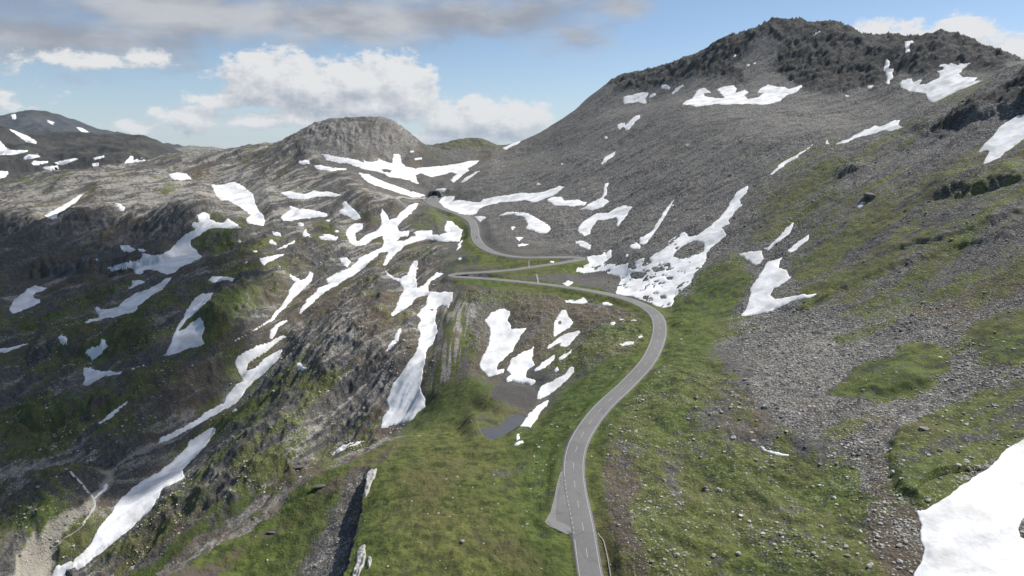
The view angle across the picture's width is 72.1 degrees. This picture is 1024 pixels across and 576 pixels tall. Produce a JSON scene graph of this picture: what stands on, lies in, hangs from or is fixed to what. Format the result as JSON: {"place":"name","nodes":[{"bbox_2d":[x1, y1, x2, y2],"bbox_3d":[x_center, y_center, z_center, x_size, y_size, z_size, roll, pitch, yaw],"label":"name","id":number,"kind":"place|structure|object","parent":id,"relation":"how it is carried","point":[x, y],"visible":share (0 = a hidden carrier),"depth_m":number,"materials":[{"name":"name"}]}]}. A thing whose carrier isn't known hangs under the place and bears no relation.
{"place":"outdoors","nodes":[
{"label":"outdoors","id":0,"kind":"place"},
{"bbox_2d":[31,526,82,575],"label":"stream water","id":1,"kind":"structure","parent":0,"point":[42,562],"depth_m":359.17,"materials":[{"name":"liquid"}]},
{"bbox_2d":[65,468,95,525],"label":"stream water","id":2,"kind":"structure","parent":0,"point":[85,488],"depth_m":384.35,"materials":[{"name":"liquid"}]},
{"bbox_2d":[0,126,182,182],"bbox_3d":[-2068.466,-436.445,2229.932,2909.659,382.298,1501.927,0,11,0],"label":"ridge terrain","id":3,"kind":"structure","parent":0,"point":[85,149],"depth_m":2170.41,"materials":[{"name":"stone"}]},
{"bbox_2d":[0,171,7,178],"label":"snow patch","id":4,"kind":"object","parent":3,"relation":"on","point":[3,174],"visible":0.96,"depth_m":1878.08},
{"bbox_2d":[0,141,27,154],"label":"snow patch","id":5,"kind":"object","parent":3,"relation":"on","point":[3,151],"visible":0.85,"depth_m":2077.96,"materials":[{"name":"snow"}]},
{"bbox_2d":[10,129,36,143],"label":"snow patch","id":6,"kind":"object","parent":3,"relation":"on","point":[25,138],"visible":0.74,"depth_m":2328.68,"materials":[{"name":"snow"}]},
{"bbox_2d":[24,153,39,158],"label":"snow patch","id":7,"kind":"object","parent":3,"relation":"on","point":[29,156],"visible":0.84,"depth_m":2038.38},
{"bbox_2d":[32,161,47,164],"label":"snow patch","id":8,"kind":"object","parent":3,"relation":"on","point":[37,162],"visible":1,"depth_m":2010.78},
{"bbox_2d":[43,165,58,170],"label":"snow patch","id":9,"kind":"object","parent":3,"relation":"on","point":[50,168],"visible":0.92,"depth_m":1990.01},
{"bbox_2d":[54,158,77,164],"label":"snow patch","id":10,"kind":"object","parent":3,"relation":"on","point":[64,162],"visible":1,"depth_m":2037.80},
{"bbox_2d":[125,156,137,162],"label":"snow patch","id":11,"kind":"object","parent":3,"relation":"on","point":[130,159],"visible":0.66,"depth_m":2068.38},
{"bbox_2d":[0,110,184,148],"bbox_3d":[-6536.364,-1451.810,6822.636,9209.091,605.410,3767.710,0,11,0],"label":"mountain terrain","id":12,"kind":"structure","parent":0,"point":[35,120],"depth_m":7001.24,"materials":[{"name":"stone"}]},
{"bbox_2d":[175,145,222,152],"bbox_3d":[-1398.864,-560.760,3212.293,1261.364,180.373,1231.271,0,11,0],"label":"plateau terrain","id":13,"kind":"structure","parent":0,"point":[191,149],"depth_m":3277.25,"materials":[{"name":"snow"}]},
{"bbox_2d":[475,415,525,439],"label":"pond water","id":14,"kind":"structure","parent":0,"point":[510,424],"depth_m":322.70,"materials":[{"name":"liquid"}]},
{"bbox_2d":[0,16,1023,575],"bbox_3d":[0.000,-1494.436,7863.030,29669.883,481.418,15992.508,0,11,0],"label":"hillside terrain","id":15,"kind":"structure","parent":0,"point":[834,68],"depth_m":437.88,"materials":[{"name":"stone"}]},
{"bbox_2d":[0,343,27,352],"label":"snow patch","id":16,"kind":"object","parent":15,"relation":"on","point":[4,350],"visible":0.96,"depth_m":523.75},
{"bbox_2d":[9,285,45,312],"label":"snow patch","id":17,"kind":"object","parent":15,"relation":"on","point":[26,299],"visible":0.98,"depth_m":607.53,"materials":[{"name":"snow"}]},
{"bbox_2d":[58,334,66,345],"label":"snow patch","id":18,"kind":"object","parent":15,"relation":"on","point":[63,340],"visible":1,"depth_m":516.99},
{"bbox_2d":[44,194,82,219],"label":"snow patch","id":19,"kind":"object","parent":15,"relation":"on","point":[52,215],"visible":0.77,"depth_m":840.28,"materials":[{"name":"snow"}]},
{"bbox_2d":[85,339,107,360],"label":"snow patch","id":20,"kind":"object","parent":15,"relation":"on","point":[93,353],"visible":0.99,"depth_m":507.32,"materials":[{"name":"snow"}]},
{"bbox_2d":[95,483,107,497],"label":"snow patch","id":21,"kind":"object","parent":15,"relation":"on","point":[105,486],"visible":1,"depth_m":392.52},
{"bbox_2d":[98,401,127,423],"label":"snow patch","id":22,"kind":"object","parent":15,"relation":"on","point":[110,415],"visible":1,"depth_m":450.82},
{"bbox_2d":[83,365,143,385],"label":"snow patch","id":23,"kind":"object","parent":15,"relation":"on","point":[90,374],"visible":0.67,"depth_m":485.23,"materials":[{"name":"snow"}]},
{"bbox_2d":[115,203,124,210],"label":"snow patch","id":24,"kind":"object","parent":15,"relation":"on","point":[121,207],"visible":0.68,"depth_m":776.36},
{"bbox_2d":[120,245,135,251],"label":"snow patch","id":25,"kind":"object","parent":15,"relation":"on","point":[127,248],"visible":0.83,"depth_m":672.60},
{"bbox_2d":[85,277,171,322],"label":"snow patch","id":26,"kind":"object","parent":15,"relation":"on","point":[132,303],"visible":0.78,"depth_m":571.65,"materials":[{"name":"snow"}]},
{"bbox_2d":[52,428,215,575],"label":"snow patch","id":27,"kind":"object","parent":15,"relation":"on","point":[134,505],"visible":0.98,"depth_m":385.98,"materials":[{"name":"snow"}]},
{"bbox_2d":[128,280,144,288],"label":"snow patch","id":28,"kind":"object","parent":15,"relation":"on","point":[135,283],"visible":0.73,"depth_m":609.71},
{"bbox_2d":[108,212,240,274],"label":"snow patch","id":29,"kind":"object","parent":15,"relation":"on","point":[178,255],"visible":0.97,"depth_m":664.93,"materials":[{"name":"snow"}]},
{"bbox_2d":[169,172,191,179],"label":"snow patch","id":30,"kind":"object","parent":15,"relation":"on","point":[179,176],"visible":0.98,"depth_m":985.13,"materials":[{"name":"snow"}]},
{"bbox_2d":[165,293,212,355],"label":"snow patch","id":31,"kind":"object","parent":15,"relation":"on","point":[189,335],"visible":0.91,"depth_m":509.97,"materials":[{"name":"snow"}]},
{"bbox_2d":[158,335,285,443],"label":"snow patch","id":32,"kind":"object","parent":15,"relation":"on","point":[249,377],"visible":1,"depth_m":498.52,"materials":[{"name":"snow"}]},
{"bbox_2d":[209,276,234,282],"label":"snow patch","id":33,"kind":"object","parent":15,"relation":"on","point":[212,279],"visible":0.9,"depth_m":590.29,"materials":[{"name":"snow"}]},
{"bbox_2d":[0,243,447,574],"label":"valley stones","id":34,"kind":"object","parent":15,"relation":"on","point":[75,440],"visible":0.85,"depth_m":461.76,"materials":[{"name":"stone"}]},
{"bbox_2d":[211,182,264,225],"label":"snow patch","id":35,"kind":"object","parent":15,"relation":"on","point":[239,195],"visible":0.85,"depth_m":805.27,"materials":[{"name":"snow"}]},
{"bbox_2d":[259,254,283,265],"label":"snow patch","id":36,"kind":"object","parent":15,"relation":"on","point":[265,260],"visible":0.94,"depth_m":634.78,"materials":[{"name":"snow"}]},
{"bbox_2d":[235,272,312,340],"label":"snow patch","id":37,"kind":"object","parent":15,"relation":"on","point":[297,288],"visible":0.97,"depth_m":594.43,"materials":[{"name":"snow"}]},
{"bbox_2d":[269,320,286,338],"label":"snow patch","id":38,"kind":"object","parent":15,"relation":"on","point":[273,331],"visible":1,"depth_m":531.07,"materials":[{"name":"snow"}]},
{"bbox_2d":[278,240,294,248],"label":"snow patch","id":39,"kind":"object","parent":15,"relation":"on","point":[285,246],"visible":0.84,"depth_m":669.25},
{"bbox_2d":[292,465,304,468],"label":"rock slab","id":40,"kind":"object","parent":15,"relation":"on","point":[297,466],"visible":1,"depth_m":376.82,"materials":[{"name":"stone"}]},
{"bbox_2d":[297,363,306,370],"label":"snow patch","id":41,"kind":"object","parent":15,"relation":"on","point":[300,366],"visible":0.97,"depth_m":462.32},
{"bbox_2d":[281,206,326,220],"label":"snow patch","id":42,"kind":"object","parent":15,"relation":"on","point":[292,213],"visible":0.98,"depth_m":750.19,"materials":[{"name":"snow"}]},
{"bbox_2d":[299,160,309,164],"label":"snow patch","id":43,"kind":"object","parent":15,"relation":"on","point":[303,162],"visible":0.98,"depth_m":1010.83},
{"bbox_2d":[302,229,309,236],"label":"snow patch","id":44,"kind":"object","parent":15,"relation":"on","point":[305,234],"visible":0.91,"depth_m":706.29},
{"bbox_2d":[281,190,340,198],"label":"snow patch","id":45,"kind":"object","parent":15,"relation":"on","point":[293,195],"visible":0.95,"depth_m":792.48,"materials":[{"name":"snow"}]},
{"bbox_2d":[312,484,325,487],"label":"rock slab","id":46,"kind":"object","parent":15,"relation":"on","point":[320,485],"visible":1,"depth_m":287.40,"materials":[{"name":"stone"}]},
{"bbox_2d":[319,234,337,239],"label":"snow patch","id":47,"kind":"object","parent":15,"relation":"on","point":[328,237],"visible":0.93,"depth_m":693.92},
{"bbox_2d":[314,165,345,170],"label":"snow patch","id":48,"kind":"object","parent":15,"relation":"on","point":[320,167],"visible":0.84,"depth_m":987.62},
{"bbox_2d":[338,257,350,266],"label":"snow patch","id":49,"kind":"object","parent":15,"relation":"on","point":[346,261],"visible":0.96,"depth_m":657.48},
{"bbox_2d":[332,441,362,454],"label":"snow patch","id":50,"kind":"object","parent":15,"relation":"on","point":[341,448],"visible":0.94,"depth_m":391.42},
{"bbox_2d":[339,201,360,219],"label":"snow patch","id":51,"kind":"object","parent":15,"relation":"on","point":[349,211],"visible":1,"depth_m":755.03,"materials":[{"name":"snow"}]},
{"bbox_2d":[352,544,365,575],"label":"snow patch","id":52,"kind":"object","parent":15,"relation":"on","point":[361,555],"visible":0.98,"depth_m":219.86,"materials":[{"name":"snow"}]},
{"bbox_2d":[367,556,371,567],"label":"snow patch","id":53,"kind":"object","parent":15,"relation":"on","point":[369,561],"visible":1,"depth_m":217.70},
{"bbox_2d":[364,468,376,497],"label":"snow patch","id":54,"kind":"object","parent":15,"relation":"on","point":[370,475],"visible":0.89,"depth_m":277.02,"materials":[{"name":"snow"}]},
{"bbox_2d":[299,203,462,313],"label":"snow patch","id":55,"kind":"object","parent":15,"relation":"on","point":[390,233],"visible":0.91,"depth_m":713.28,"materials":[{"name":"snow"}]},
{"bbox_2d":[359,173,424,196],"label":"snow patch","id":56,"kind":"object","parent":15,"relation":"on","point":[369,178],"visible":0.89,"depth_m":911.99,"materials":[{"name":"snow"}]},
{"bbox_2d":[386,328,400,350],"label":"snow patch","id":57,"kind":"object","parent":15,"relation":"on","point":[393,342],"visible":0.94,"depth_m":452.23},
{"bbox_2d":[321,154,478,183],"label":"snow patch","id":58,"kind":"object","parent":15,"relation":"on","point":[397,167],"visible":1,"depth_m":1034.70,"materials":[{"name":"snow"}]},
{"bbox_2d":[373,195,426,200],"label":"gravel path","id":59,"kind":"structure","parent":15,"relation":"on","point":[387,197],"depth_m":855.06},
{"bbox_2d":[381,261,452,427],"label":"snow patch","id":60,"kind":"object","parent":15,"relation":"on","point":[405,400],"visible":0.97,"depth_m":438.85,"materials":[{"name":"snow"}]},
{"bbox_2d":[426,190,441,196],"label":"tunnel portal","id":61,"kind":"object","parent":15,"relation":"on","point":[439,192],"visible":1,"depth_m":966.10,"materials":[{"name":"concrete"}]},
{"bbox_2d":[462,171,478,181],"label":"snow patch","id":62,"kind":"object","parent":15,"relation":"on","point":[468,177],"visible":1,"depth_m":1014.74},
{"bbox_2d":[475,216,485,221],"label":"snow patch","id":63,"kind":"object","parent":15,"relation":"on","point":[480,218],"visible":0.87,"depth_m":789.22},
{"bbox_2d":[439,186,563,214],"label":"snow patch","id":64,"kind":"object","parent":15,"relation":"on","point":[463,206],"visible":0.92,"depth_m":875.87,"materials":[{"name":"snow"}]},
{"bbox_2d":[480,309,525,376],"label":"snow patch","id":65,"kind":"object","parent":15,"relation":"on","point":[504,338],"visible":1,"depth_m":437.28,"materials":[{"name":"snow"}]},
{"bbox_2d":[503,141,519,149],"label":"snow patch","id":66,"kind":"object","parent":15,"relation":"on","point":[510,145],"visible":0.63,"depth_m":1189.29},
{"bbox_2d":[505,347,534,384],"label":"snow patch","id":67,"kind":"object","parent":15,"relation":"on","point":[521,364],"visible":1,"depth_m":399.99,"materials":[{"name":"snow"}]},
{"bbox_2d":[499,212,550,232],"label":"snow patch","id":68,"kind":"object","parent":15,"relation":"on","point":[535,224],"visible":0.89,"depth_m":693.39,"materials":[{"name":"snow"}]},
{"bbox_2d":[520,400,547,426],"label":"snow patch","id":69,"kind":"object","parent":15,"relation":"on","point":[530,419],"visible":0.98,"depth_m":337.20,"materials":[{"name":"snow"}]},
{"bbox_2d":[534,355,554,370],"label":"snow patch","id":70,"kind":"object","parent":15,"relation":"on","point":[545,363],"visible":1,"depth_m":397.91,"materials":[{"name":"snow"}]},
{"bbox_2d":[537,367,573,398],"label":"snow patch","id":71,"kind":"object","parent":15,"relation":"on","point":[546,389],"visible":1,"depth_m":372.64,"materials":[{"name":"snow"}]},
{"bbox_2d":[553,310,572,335],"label":"snow patch","id":72,"kind":"object","parent":15,"relation":"on","point":[565,320],"visible":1,"depth_m":451.21,"materials":[{"name":"snow"}]},
{"bbox_2d":[547,331,579,348],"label":"snow patch","id":73,"kind":"object","parent":15,"relation":"on","point":[565,340],"visible":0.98,"depth_m":426.70,"materials":[{"name":"snow"}]},
{"bbox_2d":[558,349,571,359],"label":"snow patch","id":74,"kind":"object","parent":15,"relation":"on","point":[563,356],"visible":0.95,"depth_m":399.71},
{"bbox_2d":[548,197,586,206],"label":"snow patch","id":75,"kind":"object","parent":15,"relation":"on","point":[555,201],"visible":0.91,"depth_m":753.58,"materials":[{"name":"snow"}]},
{"bbox_2d":[563,280,572,285],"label":"snow patch","id":76,"kind":"object","parent":15,"relation":"on","point":[567,283],"visible":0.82,"depth_m":525.80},
{"bbox_2d":[565,297,586,303],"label":"snow patch","id":77,"kind":"object","parent":15,"relation":"on","point":[582,300],"visible":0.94,"depth_m":487.76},
{"bbox_2d":[576,241,590,249],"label":"snow patch","id":78,"kind":"object","parent":15,"relation":"on","point":[586,245],"visible":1,"depth_m":621.67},
{"bbox_2d":[580,183,608,209],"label":"snow patch","id":79,"kind":"object","parent":15,"relation":"on","point":[598,203],"visible":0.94,"depth_m":730.15,"materials":[{"name":"snow"}]},
{"bbox_2d":[172,287,1023,575],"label":"loose stones","id":80,"kind":"object","parent":15,"relation":"on","point":[906,522],"visible":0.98,"depth_m":286.78,"materials":[{"name":"stone"}]},
{"bbox_2d":[598,533,610,575],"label":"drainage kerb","id":81,"kind":"structure","parent":15,"relation":"on","point":[606,553],"depth_m":221.34,"materials":[{"name":"concrete"}]},
{"bbox_2d":[578,205,631,235],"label":"snow patch","id":82,"kind":"object","parent":15,"relation":"on","point":[620,214],"visible":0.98,"depth_m":682.74,"materials":[{"name":"snow"}]},
{"bbox_2d":[601,151,615,163],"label":"snow patch","id":83,"kind":"object","parent":15,"relation":"on","point":[609,156],"visible":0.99,"depth_m":890.37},
{"bbox_2d":[620,341,633,345],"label":"snow patch","id":84,"kind":"object","parent":15,"relation":"on","point":[627,343],"visible":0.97,"depth_m":391.18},
{"bbox_2d":[617,115,639,129],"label":"snow patch","id":85,"kind":"object","parent":15,"relation":"on","point":[627,126],"visible":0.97,"depth_m":999.40,"materials":[{"name":"snow"}]},
{"bbox_2d":[630,242,639,248],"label":"snow patch","id":86,"kind":"object","parent":15,"relation":"on","point":[636,245],"visible":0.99,"depth_m":579.28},
{"bbox_2d":[623,92,647,103],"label":"snow patch","id":87,"kind":"object","parent":15,"relation":"on","point":[640,97],"visible":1,"depth_m":1158.43,"materials":[{"name":"snow"}]},
{"bbox_2d":[639,200,673,244],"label":"snow patch","id":88,"kind":"object","parent":15,"relation":"on","point":[645,238],"visible":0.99,"depth_m":602.64,"materials":[{"name":"snow"}]},
{"bbox_2d":[576,186,747,307],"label":"snow patch","id":89,"kind":"object","parent":15,"relation":"on","point":[712,235],"visible":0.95,"depth_m":535.24,"materials":[{"name":"snow"}]},
{"bbox_2d":[661,84,669,89],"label":"snow patch","id":90,"kind":"object","parent":15,"relation":"on","point":[665,86],"visible":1,"depth_m":1147.69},
{"bbox_2d":[672,85,683,93],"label":"snow patch","id":91,"kind":"object","parent":15,"relation":"on","point":[676,89],"visible":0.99,"depth_m":1117.89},
{"bbox_2d":[683,84,801,105],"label":"snow patch","id":92,"kind":"object","parent":15,"relation":"on","point":[771,94],"visible":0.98,"depth_m":958.58,"materials":[{"name":"snow"}]},
{"bbox_2d":[476,66,1023,532],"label":"scree rubble","id":93,"kind":"object","parent":15,"relation":"on","point":[826,274],"visible":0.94,"depth_m":404.87,"materials":[{"name":"stone"}]},
{"bbox_2d":[740,251,763,264],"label":"snow patch","id":94,"kind":"object","parent":15,"relation":"on","point":[755,257],"visible":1,"depth_m":489.77,"materials":[{"name":"snow"}]},
{"bbox_2d":[761,446,788,455],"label":"snow patch","id":95,"kind":"object","parent":15,"relation":"on","point":[771,452],"visible":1,"depth_m":263.84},
{"bbox_2d":[741,258,815,315],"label":"snow patch","id":96,"kind":"object","parent":15,"relation":"on","point":[772,276],"visible":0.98,"depth_m":434.44,"materials":[{"name":"snow"}]},
{"bbox_2d":[764,223,793,249],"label":"snow patch","id":97,"kind":"object","parent":15,"relation":"on","point":[787,231],"visible":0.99,"depth_m":502.06,"materials":[{"name":"snow"}]},
{"bbox_2d":[771,144,812,174],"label":"snow patch","id":98,"kind":"object","parent":15,"relation":"on","point":[782,164],"visible":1,"depth_m":626.57,"materials":[{"name":"snow"}]},
{"bbox_2d":[788,235,808,251],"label":"snow patch","id":99,"kind":"object","parent":15,"relation":"on","point":[794,247],"visible":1,"depth_m":476.74,"materials":[{"name":"snow"}]},
{"bbox_2d":[837,120,901,143],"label":"snow patch","id":100,"kind":"object","parent":15,"relation":"on","point":[892,125],"visible":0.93,"depth_m":608.30,"materials":[{"name":"snow"}]},
{"bbox_2d":[863,192,875,198],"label":"rock outcrop","id":101,"kind":"object","parent":15,"relation":"on","point":[869,195],"visible":1,"depth_m":488.52,"materials":[{"name":"stone"}]},
{"bbox_2d":[883,60,893,83],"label":"snow patch","id":102,"kind":"object","parent":15,"relation":"on","point":[888,72],"visible":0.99,"depth_m":941.31,"materials":[{"name":"snow"}]},
{"bbox_2d":[904,41,913,52],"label":"snow patch","id":103,"kind":"object","parent":15,"relation":"on","point":[907,45],"visible":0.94,"depth_m":969.57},
{"bbox_2d":[900,63,981,101],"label":"snow patch","id":104,"kind":"object","parent":15,"relation":"on","point":[950,80],"visible":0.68,"depth_m":863.91,"materials":[{"name":"snow"}]},
{"bbox_2d":[914,439,1023,575],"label":"snow patch","id":105,"kind":"object","parent":15,"relation":"on","point":[970,527],"visible":1,"depth_m":203.19,"materials":[{"name":"snow"}]},
{"bbox_2d":[979,114,1023,163],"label":"snow patch","id":106,"kind":"object","parent":15,"relation":"on","point":[1008,135],"visible":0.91,"depth_m":491.46,"materials":[{"name":"snow"}]},
{"bbox_2d":[0,0,1023,148],"label":"sky","id":107,"kind":"structure","parent":0,"point":[224,74],"materials":[{"name":"blue"}]},
{"bbox_2d":[425,195,666,575],"bbox_3d":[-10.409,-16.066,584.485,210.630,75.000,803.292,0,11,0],"label":"road","id":108,"kind":"structure","parent":0,"point":[584,539],"depth_m":301.72,"materials":[{"name":"asphalt"}]},
{"bbox_2d":[449,223,653,475],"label":"road marking","id":109,"kind":"object","parent":108,"relation":"on","point":[608,393],"visible":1,"depth_m":340.88,"materials":[{"name":"paint"}]},
{"bbox_2d":[478,242,652,557],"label":"road marking","id":110,"kind":"object","parent":108,"relation":"on","point":[589,423],"visible":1,"depth_m":289.96,"materials":[{"name":"paint"}]},
{"bbox_2d":[469,220,665,575],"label":"road marking","id":111,"kind":"object","parent":108,"relation":"on","point":[599,421],"visible":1,"depth_m":295.52,"materials":[{"name":"paint"}]},
{"bbox_2d":[545,471,571,533],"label":"gravel ground","id":112,"kind":"structure","parent":0,"point":[555,524],"depth_m":237.00,"materials":[{"name":"gravel"}]},
{"bbox_2d":[556,474,571,532],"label":"layby pavement","id":113,"kind":"structure","parent":0,"point":[562,516],"depth_m":242.46,"materials":[{"name":"asphalt"}]}
]}

